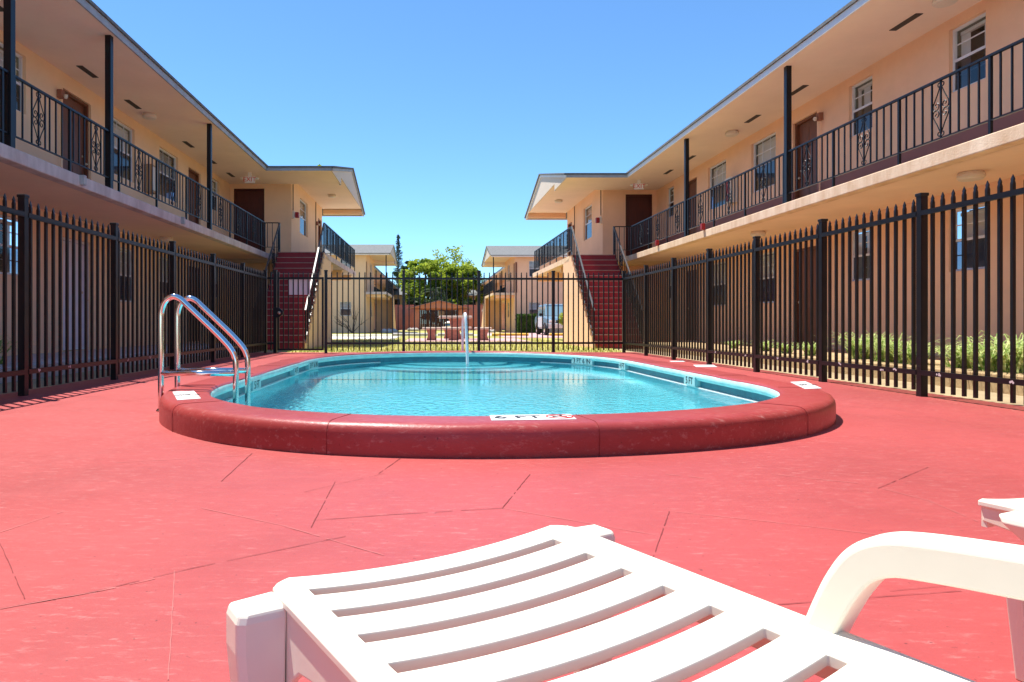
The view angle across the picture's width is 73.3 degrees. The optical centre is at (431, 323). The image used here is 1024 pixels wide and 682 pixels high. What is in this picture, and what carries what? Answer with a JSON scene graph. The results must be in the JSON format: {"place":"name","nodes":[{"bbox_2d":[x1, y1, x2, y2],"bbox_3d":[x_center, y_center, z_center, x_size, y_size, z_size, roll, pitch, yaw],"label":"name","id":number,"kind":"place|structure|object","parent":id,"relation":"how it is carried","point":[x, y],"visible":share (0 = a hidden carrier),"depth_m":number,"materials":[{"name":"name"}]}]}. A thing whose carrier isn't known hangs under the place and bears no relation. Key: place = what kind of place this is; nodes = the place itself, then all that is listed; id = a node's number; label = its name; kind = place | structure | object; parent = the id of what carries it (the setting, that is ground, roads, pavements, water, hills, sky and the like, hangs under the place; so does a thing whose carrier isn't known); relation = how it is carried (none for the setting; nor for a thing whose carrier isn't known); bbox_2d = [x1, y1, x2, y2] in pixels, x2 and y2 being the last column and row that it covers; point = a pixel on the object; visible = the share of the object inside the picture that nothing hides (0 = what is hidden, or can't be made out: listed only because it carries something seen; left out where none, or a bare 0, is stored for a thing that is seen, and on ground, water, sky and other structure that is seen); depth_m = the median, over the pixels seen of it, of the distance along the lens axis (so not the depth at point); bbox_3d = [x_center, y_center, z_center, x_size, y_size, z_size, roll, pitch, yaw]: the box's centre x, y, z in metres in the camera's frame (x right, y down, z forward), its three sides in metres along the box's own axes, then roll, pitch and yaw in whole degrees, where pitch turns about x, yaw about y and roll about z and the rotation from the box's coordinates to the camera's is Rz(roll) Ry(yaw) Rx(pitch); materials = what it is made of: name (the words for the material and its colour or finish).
{"place":"outdoors","nodes":[
{"label":"outdoors","id":0,"kind":"place"},
{"bbox_2d":[0,335,34,363],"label":"spiky plant","id":1,"kind":"object","parent":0,"point":[8,348],"visible":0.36,"depth_m":8.49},
{"bbox_2d":[332,336,399,338],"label":"path","id":2,"kind":"structure","parent":0,"point":[362,337],"depth_m":31.25,"materials":[{"name":"concrete"}]},
{"bbox_2d":[332,335,491,335],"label":"drive","id":3,"kind":"structure","parent":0,"point":[378,335],"depth_m":36.80,"materials":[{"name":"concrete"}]},
{"bbox_2d":[332,331,513,336],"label":"back lawn","id":4,"kind":"structure","parent":0,"point":[379,333],"depth_m":44.29,"materials":[{"name":"plant"}]},
{"bbox_2d":[334,305,367,332],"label":"bare shrub","id":5,"kind":"object","parent":4,"relation":"on","point":[355,315],"visible":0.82,"depth_m":44.52,"materials":[{"name":"brown plant"}]},
{"bbox_2d":[382,329,397,332],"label":"rock","id":6,"kind":"object","parent":4,"relation":"on","point":[389,331],"visible":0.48,"depth_m":45.79,"materials":[{"name":"grey concrete"}]},
{"bbox_2d":[393,333,427,335],"bbox_3d":[-1.100,0.600,36.200,2.000,0.160,0.178,0,0,0],"label":"parking stop","id":7,"kind":"object","parent":4,"relation":"on","point":[411,334],"visible":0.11,"depth_m":36.12,"materials":[{"name":"concrete"}]},
{"bbox_2d":[517,313,541,332],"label":"hedge","id":8,"kind":"object","parent":4,"relation":"on","point":[524,323],"visible":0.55,"depth_m":45.07,"materials":[{"name":"green plant"}]},
{"bbox_2d":[282,337,621,351],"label":"lawn","id":9,"kind":"structure","parent":0,"point":[475,346],"depth_m":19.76,"materials":[{"name":"plant"}]},
{"bbox_2d":[405,338,530,341],"bbox_3d":[1.300,0.685,27.100,4.600,0.050,5.000,0,0,0],"label":"picnic pad","id":10,"kind":"object","parent":9,"relation":"on","point":[470,339],"visible":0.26,"depth_m":25.86,"materials":[{"name":"concrete"}]},
{"bbox_2d":[422,327,459,339],"bbox_3d":[0.350,0.410,26.300,1.460,0.500,0.400,0,0,0],"label":"stone bench","id":11,"kind":"object","parent":10,"relation":"on","point":[433,332],"visible":0.77,"depth_m":26.15,"materials":[{"name":"stone"}]},
{"bbox_2d":[439,316,471,338],"bbox_3d":[0.955,0.182,28.000,1.350,0.955,0.900,0,0,0],"label":"picnic table","id":12,"kind":"object","parent":10,"relation":"on","point":[455,321],"visible":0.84,"depth_m":27.75,"materials":[{"name":"stone"}]},
{"bbox_2d":[444,327,471,338],"bbox_3d":[1.050,0.410,29.300,1.300,0.500,0.400,0,0,0],"label":"stone bench","id":13,"kind":"object","parent":10,"relation":"on","point":[448,334],"visible":0.41,"depth_m":29.15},
{"bbox_2d":[474,327,491,339],"bbox_3d":[1.970,0.410,26.300,0.660,0.500,0.400,0,0,0],"label":"stone bench","id":14,"kind":"object","parent":10,"relation":"on","point":[486,332],"visible":0.71,"depth_m":26.15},
{"bbox_2d":[0,0,982,323],"label":"sky","id":15,"kind":"structure","parent":0,"point":[447,116],"materials":[{"name":"blue"}]},
{"bbox_2d":[0,324,1023,405],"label":"ground","id":16,"kind":"structure","parent":0,"point":[1006,398],"depth_m":8.20,"materials":[{"name":"concrete"}]},
{"bbox_2d":[0,343,239,382],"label":"walkway","id":17,"kind":"structure","parent":16,"relation":"on","point":[49,362],"depth_m":10.21,"materials":[{"name":"grey concrete"}]},
{"bbox_2d":[0,0,364,356],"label":"apartment building","id":18,"kind":"structure","parent":16,"relation":"on","point":[108,75],"depth_m":13.45,"materials":[{"name":"beige paint"}]},
{"bbox_2d":[0,215,17,275],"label":"window","id":19,"kind":"structure","parent":18,"relation":"in","point":[8,218],"depth_m":10.88,"materials":[{"name":"blue glass"}]},
{"bbox_2d":[0,42,21,111],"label":"window","id":20,"kind":"structure","parent":18,"relation":"in","point":[18,84],"depth_m":11.09,"materials":[{"name":"white glass"}]},
{"bbox_2d":[57,89,67,167],"bbox_3d":[-6.550,-3.135,12.120,0.171,2.010,0.110,0,0,0],"label":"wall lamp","id":21,"kind":"object","parent":18,"relation":"attached to","point":[61,94],"visible":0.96,"depth_m":12.11,"materials":[{"name":"brown"}]},
{"bbox_2d":[63,237,83,349],"bbox_3d":[-6.716,-0.525,12.780,0.166,2.070,1.000,0,0,0],"label":"door","id":22,"kind":"structure","parent":18,"relation":"in","point":[70,240],"depth_m":12.78,"materials":[{"name":"brown"}]},
{"bbox_2d":[63,89,87,177],"bbox_3d":[-6.716,-3.175,12.780,0.166,2.130,1.000,0,0,0],"label":"door","id":23,"kind":"structure","parent":18,"relation":"in","point":[73,102],"depth_m":12.93,"materials":[{"name":"wood"}]},
{"bbox_2d":[79,175,86,185],"bbox_3d":[-4.986,-2.040,9.750,0.080,0.140,0.070,0,0,0],"label":"socket box","id":24,"kind":"object","parent":18,"relation":"attached to","point":[83,180],"visible":1,"depth_m":9.72,"materials":[{"name":"grey plastic"}]},
{"bbox_2d":[113,118,131,181],"bbox_3d":[-6.746,-3.705,14.675,0.135,1.190,1.050,0,0,0],"label":"window","id":25,"kind":"structure","parent":18,"relation":"in","point":[117,130],"depth_m":14.82,"materials":[{"name":"white glass"}]},
{"bbox_2d":[120,248,130,301],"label":"window","id":26,"kind":"structure","parent":18,"relation":"in","point":[120,248],"depth_m":14.91,"materials":[{"name":"white glass"}]},
{"bbox_2d":[142,112,156,119],"bbox_3d":[-6.103,-4.463,14.750,0.300,0.115,0.300,0,0,0],"label":"ceiling lamp","id":27,"kind":"object","parent":18,"relation":"attached to","point":[149,116],"visible":1,"depth_m":14.66,"materials":[{"name":"beige"}]},
{"bbox_2d":[146,164,154,193],"bbox_3d":[-6.521,-3.340,15.850,0.188,0.640,0.340,0,0,0],"label":"wall cabinet","id":28,"kind":"object","parent":18,"relation":"attached to","point":[150,178],"depth_m":15.68,"materials":[{"name":"white"}]},
{"bbox_2d":[159,257,166,303],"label":"window","id":29,"kind":"structure","parent":18,"relation":"in","point":[159,257],"depth_m":16.98,"materials":[{"name":"white glass"}]},
{"bbox_2d":[159,237,172,241],"bbox_3d":[-5.998,-1.879,15.400,0.300,0.115,0.300,0,0,0],"label":"ceiling lamp","id":30,"kind":"object","parent":18,"relation":"attached to","point":[165,239],"visible":0.87,"depth_m":15.29,"materials":[{"name":"beige"}]},
{"bbox_2d":[159,147,175,201],"bbox_3d":[-6.777,-3.695,17.155,0.308,1.210,1.190,0,0,0],"label":"window","id":31,"kind":"structure","parent":18,"relation":"in","point":[161,157],"depth_m":17.27,"materials":[{"name":"white glass"}]},
{"bbox_2d":[189,168,198,223],"bbox_3d":[-6.675,-3.175,18.975,0.165,2.130,0.950,0,0,0],"label":"door","id":32,"kind":"structure","parent":18,"relation":"in","point":[193,175],"depth_m":19.18,"materials":[{"name":"brown metal"}]},
{"bbox_2d":[189,266,198,340],"bbox_3d":[-6.675,-0.525,18.975,0.165,2.070,0.950,0,0,0],"label":"door","id":33,"kind":"structure","parent":18,"relation":"in","point":[189,266],"depth_m":19.12,"materials":[{"name":"wood"}]},
{"bbox_2d":[212,179,216,210],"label":"window","id":34,"kind":"structure","parent":18,"relation":"in","point":[213,188],"depth_m":20.96,"materials":[{"name":"white glass"}]},
{"bbox_2d":[234,189,263,250],"bbox_3d":[-5.953,-3.245,22.305,1.001,2.270,0.110,0,0,0],"label":"door","id":35,"kind":"structure","parent":18,"relation":"in","point":[250,200],"depth_m":22.31,"materials":[{"name":"wood"}]},
{"bbox_2d":[240,172,258,182],"bbox_3d":[-5.470,-4.365,20.500,0.550,0.310,0.080,0,0,0],"label":"exit sign","id":36,"kind":"object","parent":18,"relation":"attached to","point":[249,178],"visible":1,"depth_m":20.47,"materials":[{"name":"white plastic"}]},
{"bbox_2d":[300,199,305,235],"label":"window","id":37,"kind":"structure","parent":18,"relation":"in","point":[302,221],"depth_m":24.57,"materials":[{"name":"white glass"}]},
{"bbox_2d":[318,219,320,243],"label":"door","id":38,"kind":"structure","parent":18,"relation":"in","point":[319,222],"depth_m":28.05,"materials":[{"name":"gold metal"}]},
{"bbox_2d":[325,245,397,332],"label":"apartment building","id":39,"kind":"structure","parent":16,"relation":"on","point":[369,259],"depth_m":46.22,"materials":[{"name":"beige paint"}]},
{"bbox_2d":[340,302,350,315],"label":"window","id":40,"kind":"structure","parent":39,"relation":"in","point":[345,304],"depth_m":46.02,"materials":[{"name":"glass"}]},
{"bbox_2d":[385,289,407,304],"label":"house","id":41,"kind":"structure","parent":16,"relation":"on","point":[396,297],"depth_m":88.00,"materials":[{"name":"white paint"}]},
{"bbox_2d":[390,235,403,288],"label":"norfolk pine","id":42,"kind":"object","parent":16,"relation":"on","point":[398,251],"visible":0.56,"depth_m":104.88,"materials":[{"name":"green plant"}]},
{"bbox_2d":[393,260,411,286],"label":"dark tree","id":43,"kind":"object","parent":16,"relation":"on","point":[403,267],"visible":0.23,"depth_m":94.53,"materials":[{"name":"green plant"}]},
{"bbox_2d":[395,305,413,329],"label":"boundary wall","id":44,"kind":"structure","parent":16,"relation":"on","point":[406,317],"depth_m":69.90,"materials":[{"name":"brick"}]},
{"bbox_2d":[406,297,422,318],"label":"bush","id":45,"kind":"object","parent":16,"relation":"on","point":[412,301],"visible":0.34,"depth_m":77.57,"materials":[{"name":"green plant"}]},
{"bbox_2d":[396,257,450,303],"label":"leafy tree","id":46,"kind":"object","parent":16,"relation":"on","point":[426,266],"visible":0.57,"depth_m":82.47,"materials":[{"name":"green plant"}]},
{"bbox_2d":[420,286,444,299],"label":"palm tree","id":47,"kind":"object","parent":16,"relation":"on","point":[433,294],"visible":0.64,"depth_m":79.89,"materials":[{"name":"green plant"}]},
{"bbox_2d":[420,310,456,328],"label":"board fence","id":48,"kind":"object","parent":16,"relation":"on","point":[433,318],"visible":0.41,"depth_m":70.60,"materials":[{"name":"brown wood"}]},
{"bbox_2d":[421,295,455,313],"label":"bush","id":49,"kind":"object","parent":16,"relation":"on","point":[438,298],"visible":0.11,"depth_m":78.22,"materials":[{"name":"green plant"}]},
{"bbox_2d":[407,300,470,328],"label":"gazebo","id":50,"kind":"object","parent":16,"relation":"on","point":[422,306],"visible":0.61,"depth_m":63.75,"materials":[{"name":"wood"}]},
{"bbox_2d":[432,245,474,277],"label":"airy tree","id":51,"kind":"object","parent":16,"relation":"on","point":[453,257],"visible":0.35,"depth_m":87.80,"materials":[{"name":"green plant"}]},
{"bbox_2d":[434,261,486,305],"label":"leafy tree","id":52,"kind":"object","parent":16,"relation":"on","point":[465,268],"visible":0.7,"depth_m":80.85,"materials":[{"name":"green plant"}]},
{"bbox_2d":[463,305,482,329],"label":"boundary wall","id":53,"kind":"structure","parent":16,"relation":"on","point":[475,316],"depth_m":69.90,"materials":[{"name":"brick"}]},
{"bbox_2d":[466,289,488,304],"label":"house","id":54,"kind":"structure","parent":16,"relation":"on","point":[475,294],"depth_m":88.18,"materials":[{"name":"white paint"}]},
{"bbox_2d":[0,352,1023,681],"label":"pool deck","id":55,"kind":"structure","parent":16,"relation":"on","point":[84,508],"depth_m":2.38,"materials":[{"name":"red paint"}]},
{"bbox_2d":[0,193,267,395],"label":"picket fence","id":56,"kind":"object","parent":55,"relation":"on","point":[25,371],"visible":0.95,"depth_m":7.94,"materials":[{"name":"metal"}]},
{"bbox_2d":[324,270,622,352],"bbox_3d":[0.947,-0.254,15.174,6.650,1.828,0.078,0,0,-2],"label":"picket fence","id":57,"kind":"object","parent":55,"relation":"on","point":[403,278],"visible":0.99,"depth_m":15.15,"materials":[{"name":"metal"}]},
{"bbox_2d":[267,270,323,352],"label":"pool gate","id":58,"kind":"structure","parent":57,"relation":"attached to","point":[278,312],"depth_m":15.01,"materials":[{"name":"metal"}]},
{"bbox_2d":[289,279,309,294],"bbox_3d":[-2.932,-0.797,15.065,0.492,0.345,0.006,0,0,0],"label":"notice board","id":59,"kind":"object","parent":58,"relation":"attached to","point":[296,286],"visible":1,"depth_m":15.06,"materials":[{"name":"white plastic"}]},
{"bbox_2d":[0,453,960,607],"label":"deck cracks","id":60,"kind":"object","parent":55,"relation":"on","point":[403,513],"visible":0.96,"depth_m":2.00,"materials":[{"name":"red"}]},
{"bbox_2d":[0,455,976,678],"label":"deck scuff lines","id":61,"kind":"object","parent":55,"relation":"on","point":[357,547],"visible":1,"depth_m":2.12,"materials":[{"name":"red"}]},
{"bbox_2d":[159,351,835,457],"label":"swimming pool","id":62,"kind":"structure","parent":55,"relation":"in","point":[778,411],"depth_m":3.63,"materials":[{"name":"red paint"}]},
{"bbox_2d":[156,294,250,411],"bbox_3d":[-1.740,0.670,5.265,0.641,1.779,0.402,0,0,0],"label":"pool ladder","id":63,"kind":"object","parent":62,"relation":"attached to","point":[179,371],"visible":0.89,"depth_m":5.09,"materials":[{"name":"silver metal"}]},
{"bbox_2d":[461,312,468,363],"bbox_3d":[0.562,0.491,11.641,0.072,1.341,1.329,0,0,0],"label":"step handrail","id":64,"kind":"object","parent":62,"relation":"on","point":[464,319],"visible":0.88,"depth_m":11.17,"materials":[{"name":"white"}]},
{"bbox_2d":[227,361,754,415],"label":"water","id":65,"kind":"structure","parent":62,"relation":"in","point":[445,388],"depth_m":6.58,"materials":[{"name":"liquid"}]},
{"bbox_2d":[226,524,1023,681],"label":"sun lounger","id":66,"kind":"object","parent":55,"relation":"on","point":[472,615],"visible":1,"depth_m":0.78,"materials":[{"name":"white plastic"}]},
{"bbox_2d":[622,175,1023,404],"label":"picket fence","id":67,"kind":"object","parent":55,"relation":"on","point":[919,372],"visible":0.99,"depth_m":7.31,"materials":[{"name":"metal"}]},
{"bbox_2d":[978,498,1023,681],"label":"sun lounger","id":68,"kind":"object","parent":55,"relation":"on","point":[1007,514],"visible":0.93,"depth_m":1.25,"materials":[{"name":"white plastic"}]},
{"bbox_2d":[480,246,566,332],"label":"apartment building","id":69,"kind":"structure","parent":16,"relation":"on","point":[513,260],"depth_m":47.85,"materials":[{"name":"beige paint"}]},
{"bbox_2d":[529,261,538,276],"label":"window","id":70,"kind":"structure","parent":69,"relation":"in","point":[531,263],"depth_m":47.40,"materials":[{"name":"glass"}]},
{"bbox_2d":[529,302,539,313],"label":"window","id":71,"kind":"structure","parent":69,"relation":"in","point":[534,303],"depth_m":47.40,"materials":[{"name":"glass"}]},
{"bbox_2d":[488,333,562,337],"bbox_3d":[7.700,0.683,38.650,8.600,0.054,15.300,0,0,0],"label":"parking apron","id":72,"kind":"object","parent":16,"relation":"on","point":[539,335],"visible":0.09,"depth_m":33.37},
{"bbox_2d":[492,333,528,335],"bbox_3d":[4.050,0.600,35.400,1.900,0.160,0.178,0,0,0],"label":"parking stop","id":73,"kind":"object","parent":72,"relation":"on","point":[512,334],"visible":0.63,"depth_m":35.32,"materials":[{"name":"yellow paint"}]},
{"bbox_2d":[535,304,562,334],"bbox_3d":[6.950,-0.205,38.125,2.180,1.730,4.650,0,0,0],"label":"truck","id":74,"kind":"object","parent":72,"relation":"on","point":[545,317],"visible":0.32,"depth_m":37.35,"materials":[{"name":"silver metal"}]},
{"bbox_2d":[524,0,1023,356],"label":"apartment building","id":75,"kind":"structure","parent":16,"relation":"on","point":[909,99],"depth_m":12.09,"materials":[{"name":"beige paint"}]},
{"bbox_2d":[569,222,571,255],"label":"door","id":76,"kind":"structure","parent":75,"relation":"in","point":[570,224],"depth_m":29.02,"materials":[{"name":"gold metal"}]},
{"bbox_2d":[585,204,591,239],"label":"window","id":77,"kind":"structure","parent":75,"relation":"in","point":[588,227],"depth_m":25.68,"materials":[{"name":"glass"}]},
{"bbox_2d":[630,179,647,189],"bbox_3d":[6.520,-4.365,21.500,0.550,0.310,0.080,0,0,0],"label":"exit sign","id":78,"kind":"object","parent":75,"relation":"attached to","point":[638,185],"visible":1,"depth_m":21.47,"materials":[{"name":"white plastic"}]},
{"bbox_2d":[626,194,651,255],"bbox_3d":[7.035,-3.245,23.305,0.911,2.270,0.110,0,0,0],"label":"door","id":79,"kind":"structure","parent":75,"relation":"in","point":[638,206],"depth_m":23.31,"materials":[{"name":"wood"}]},
{"bbox_2d":[669,186,673,216],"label":"window","id":80,"kind":"structure","parent":75,"relation":"in","point":[671,204],"depth_m":22.05,"materials":[{"name":"white metal"}]},
{"bbox_2d":[689,178,696,234],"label":"door","id":81,"kind":"structure","parent":75,"relation":"in","point":[693,183],"depth_m":20.27,"materials":[{"name":"brown metal"}]},
{"bbox_2d":[690,270,696,339],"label":"door","id":82,"kind":"structure","parent":75,"relation":"in","point":[693,270],"depth_m":20.27,"materials":[{"name":"wood"}]},
{"bbox_2d":[710,160,725,209],"bbox_3d":[7.786,-3.705,18.375,0.135,1.190,1.150,0,0,0],"label":"window","id":83,"kind":"structure","parent":75,"relation":"in","point":[719,177],"depth_m":18.48,"materials":[{"name":"glass"}]},
{"bbox_2d":[714,262,724,305],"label":"window","id":84,"kind":"structure","parent":75,"relation":"in","point":[721,262],"depth_m":18.43,"materials":[{"name":"glass"}]},
{"bbox_2d":[725,177,736,203],"bbox_3d":[7.575,-3.360,17.300,0.188,0.640,0.340,0,0,0],"label":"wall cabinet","id":85,"kind":"object","parent":75,"relation":"attached to","point":[732,190],"depth_m":17.13,"materials":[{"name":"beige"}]},
{"bbox_2d":[725,130,738,136],"bbox_3d":[7.074,-4.463,16.100,0.300,0.115,0.300,0,0,0],"label":"ceiling lamp","id":86,"kind":"object","parent":75,"relation":"attached to","point":[731,133],"visible":1,"depth_m":16.00,"materials":[{"name":"beige"}]},
{"bbox_2d":[750,231,765,236],"bbox_3d":[6.882,-1.879,14.400,0.300,0.115,0.300,0,0,0],"label":"ceiling lamp","id":87,"kind":"object","parent":75,"relation":"attached to","point":[757,233],"visible":0.87,"depth_m":14.29,"materials":[{"name":"beige"}]},
{"bbox_2d":[754,132,775,191],"bbox_3d":[7.798,-3.705,15.825,0.135,1.190,1.150,0,0,0],"label":"window","id":88,"kind":"structure","parent":75,"relation":"in","point":[766,150],"depth_m":15.99,"materials":[{"name":"glass"}]},
{"bbox_2d":[763,252,773,302],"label":"window","id":89,"kind":"structure","parent":75,"relation":"in","point":[772,252],"depth_m":15.76,"materials":[{"name":"glass"}]},
{"bbox_2d":[795,112,816,199],"bbox_3d":[7.789,-3.175,14.085,0.114,2.130,0.910,0,0,0],"label":"door","id":90,"kind":"structure","parent":75,"relation":"in","point":[806,129],"depth_m":14.24,"materials":[{"name":"wood"}]},
{"bbox_2d":[797,246,815,346],"bbox_3d":[7.789,-0.525,14.085,0.114,2.070,0.910,0,0,0],"label":"door","id":91,"kind":"structure","parent":75,"relation":"in","point":[814,247],"depth_m":14.13,"materials":[{"name":"wood"}]},
{"bbox_2d":[813,112,822,190],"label":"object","id":92,"kind":"object","parent":75,"relation":"attached to","point":[819,117],"visible":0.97,"depth_m":13.44,"materials":[{"name":"brown"}]},
{"bbox_2d":[852,228,869,281],"bbox_3d":[7.862,-1.210,12.260,0.303,0.940,0.660,0,0,0],"label":"window","id":93,"kind":"structure","parent":75,"relation":"in","point":[853,233],"depth_m":12.39,"materials":[{"name":"glass"}]},
{"bbox_2d":[852,76,871,136],"bbox_3d":[7.862,-3.875,12.260,0.303,0.970,0.660,0,0,0],"label":"window","id":94,"kind":"structure","parent":75,"relation":"in","point":[867,88],"depth_m":12.38,"materials":[{"name":"glass"}]},
{"bbox_2d":[932,0,957,7],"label":"ceiling lamp","id":95,"kind":"object","parent":75,"relation":"attached to","point":[940,3],"visible":1,"depth_m":9.44,"materials":[{"name":"beige"}]},
{"bbox_2d":[953,12,985,91],"bbox_3d":[7.874,-3.875,9.835,0.303,0.970,0.670,0,0,0],"label":"window","id":96,"kind":"structure","parent":75,"relation":"in","point":[973,39],"depth_m":9.96,"materials":[{"name":"glass"}]},
{"bbox_2d":[956,203,984,270],"bbox_3d":[7.874,-1.210,9.835,0.303,0.940,0.670,0,0,0],"label":"window","id":97,"kind":"structure","parent":75,"relation":"in","point":[981,211],"depth_m":9.85,"materials":[{"name":"blue glass"}]},
{"bbox_2d":[956,170,985,181],"bbox_3d":[6.909,-1.879,8.750,0.300,0.115,0.300,0,0,0],"label":"ceiling lamp","id":98,"kind":"object","parent":75,"relation":"attached to","point":[970,175],"visible":1,"depth_m":8.66,"materials":[{"name":"beige"}]},
{"bbox_2d":[649,342,1022,395],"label":"walkway","id":99,"kind":"structure","parent":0,"point":[1006,388],"depth_m":8.53,"materials":[{"name":"concrete"}]},
{"bbox_2d":[768,341,798,353],"bbox_3d":[5.891,0.404,11.361,0.733,0.212,0.728,0,0,25],"label":"spiky plant","id":100,"kind":"object","parent":99,"relation":"on","point":[786,347],"visible":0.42,"depth_m":11.32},
{"bbox_2d":[792,342,827,355],"bbox_3d":[5.881,0.387,10.611,0.736,0.246,0.728,0,0,0],"label":"spiky plant","id":101,"kind":"object","parent":99,"relation":"on","point":[814,349],"visible":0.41,"depth_m":10.55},
{"bbox_2d":[832,332,891,358],"bbox_3d":[6.100,0.294,9.618,1.158,0.432,1.172,0,0,16],"label":"spiky plant","id":102,"kind":"object","parent":99,"relation":"on","point":[860,349],"visible":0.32,"depth_m":9.60,"materials":[{"name":"plant"}]},
{"bbox_2d":[852,333,928,361],"bbox_3d":[5.918,0.303,8.940,0.937,0.413,1.066,0,0,-35],"label":"spiky plant","id":103,"kind":"object","parent":99,"relation":"on","point":[883,355],"visible":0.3,"depth_m":8.90,"materials":[{"name":"plant"}]},
{"bbox_2d":[854,337,961,363],"bbox_3d":[5.960,0.340,8.425,1.116,0.339,1.319,0,0,-40],"label":"spiky plant","id":104,"kind":"object","parent":99,"relation":"on","point":[900,352],"visible":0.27,"depth_m":8.43,"materials":[{"name":"plant"}]},
{"bbox_2d":[928,342,994,367],"bbox_3d":[5.957,0.361,7.713,1.026,0.298,1.194,0,0,0],"label":"spiky plant","id":105,"kind":"object","parent":99,"relation":"on","point":[958,361],"visible":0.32,"depth_m":7.68,"materials":[{"name":"plant"}]},
{"bbox_2d":[935,335,1022,370],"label":"spiky plant","id":106,"kind":"object","parent":99,"relation":"on","point":[981,362],"visible":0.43,"depth_m":7.22,"materials":[{"name":"plant"}]},
{"bbox_2d":[957,330,1022,372],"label":"spiky plant","id":107,"kind":"object","parent":99,"relation":"on","point":[1019,361],"visible":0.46,"depth_m":6.92,"materials":[{"name":"plant"}]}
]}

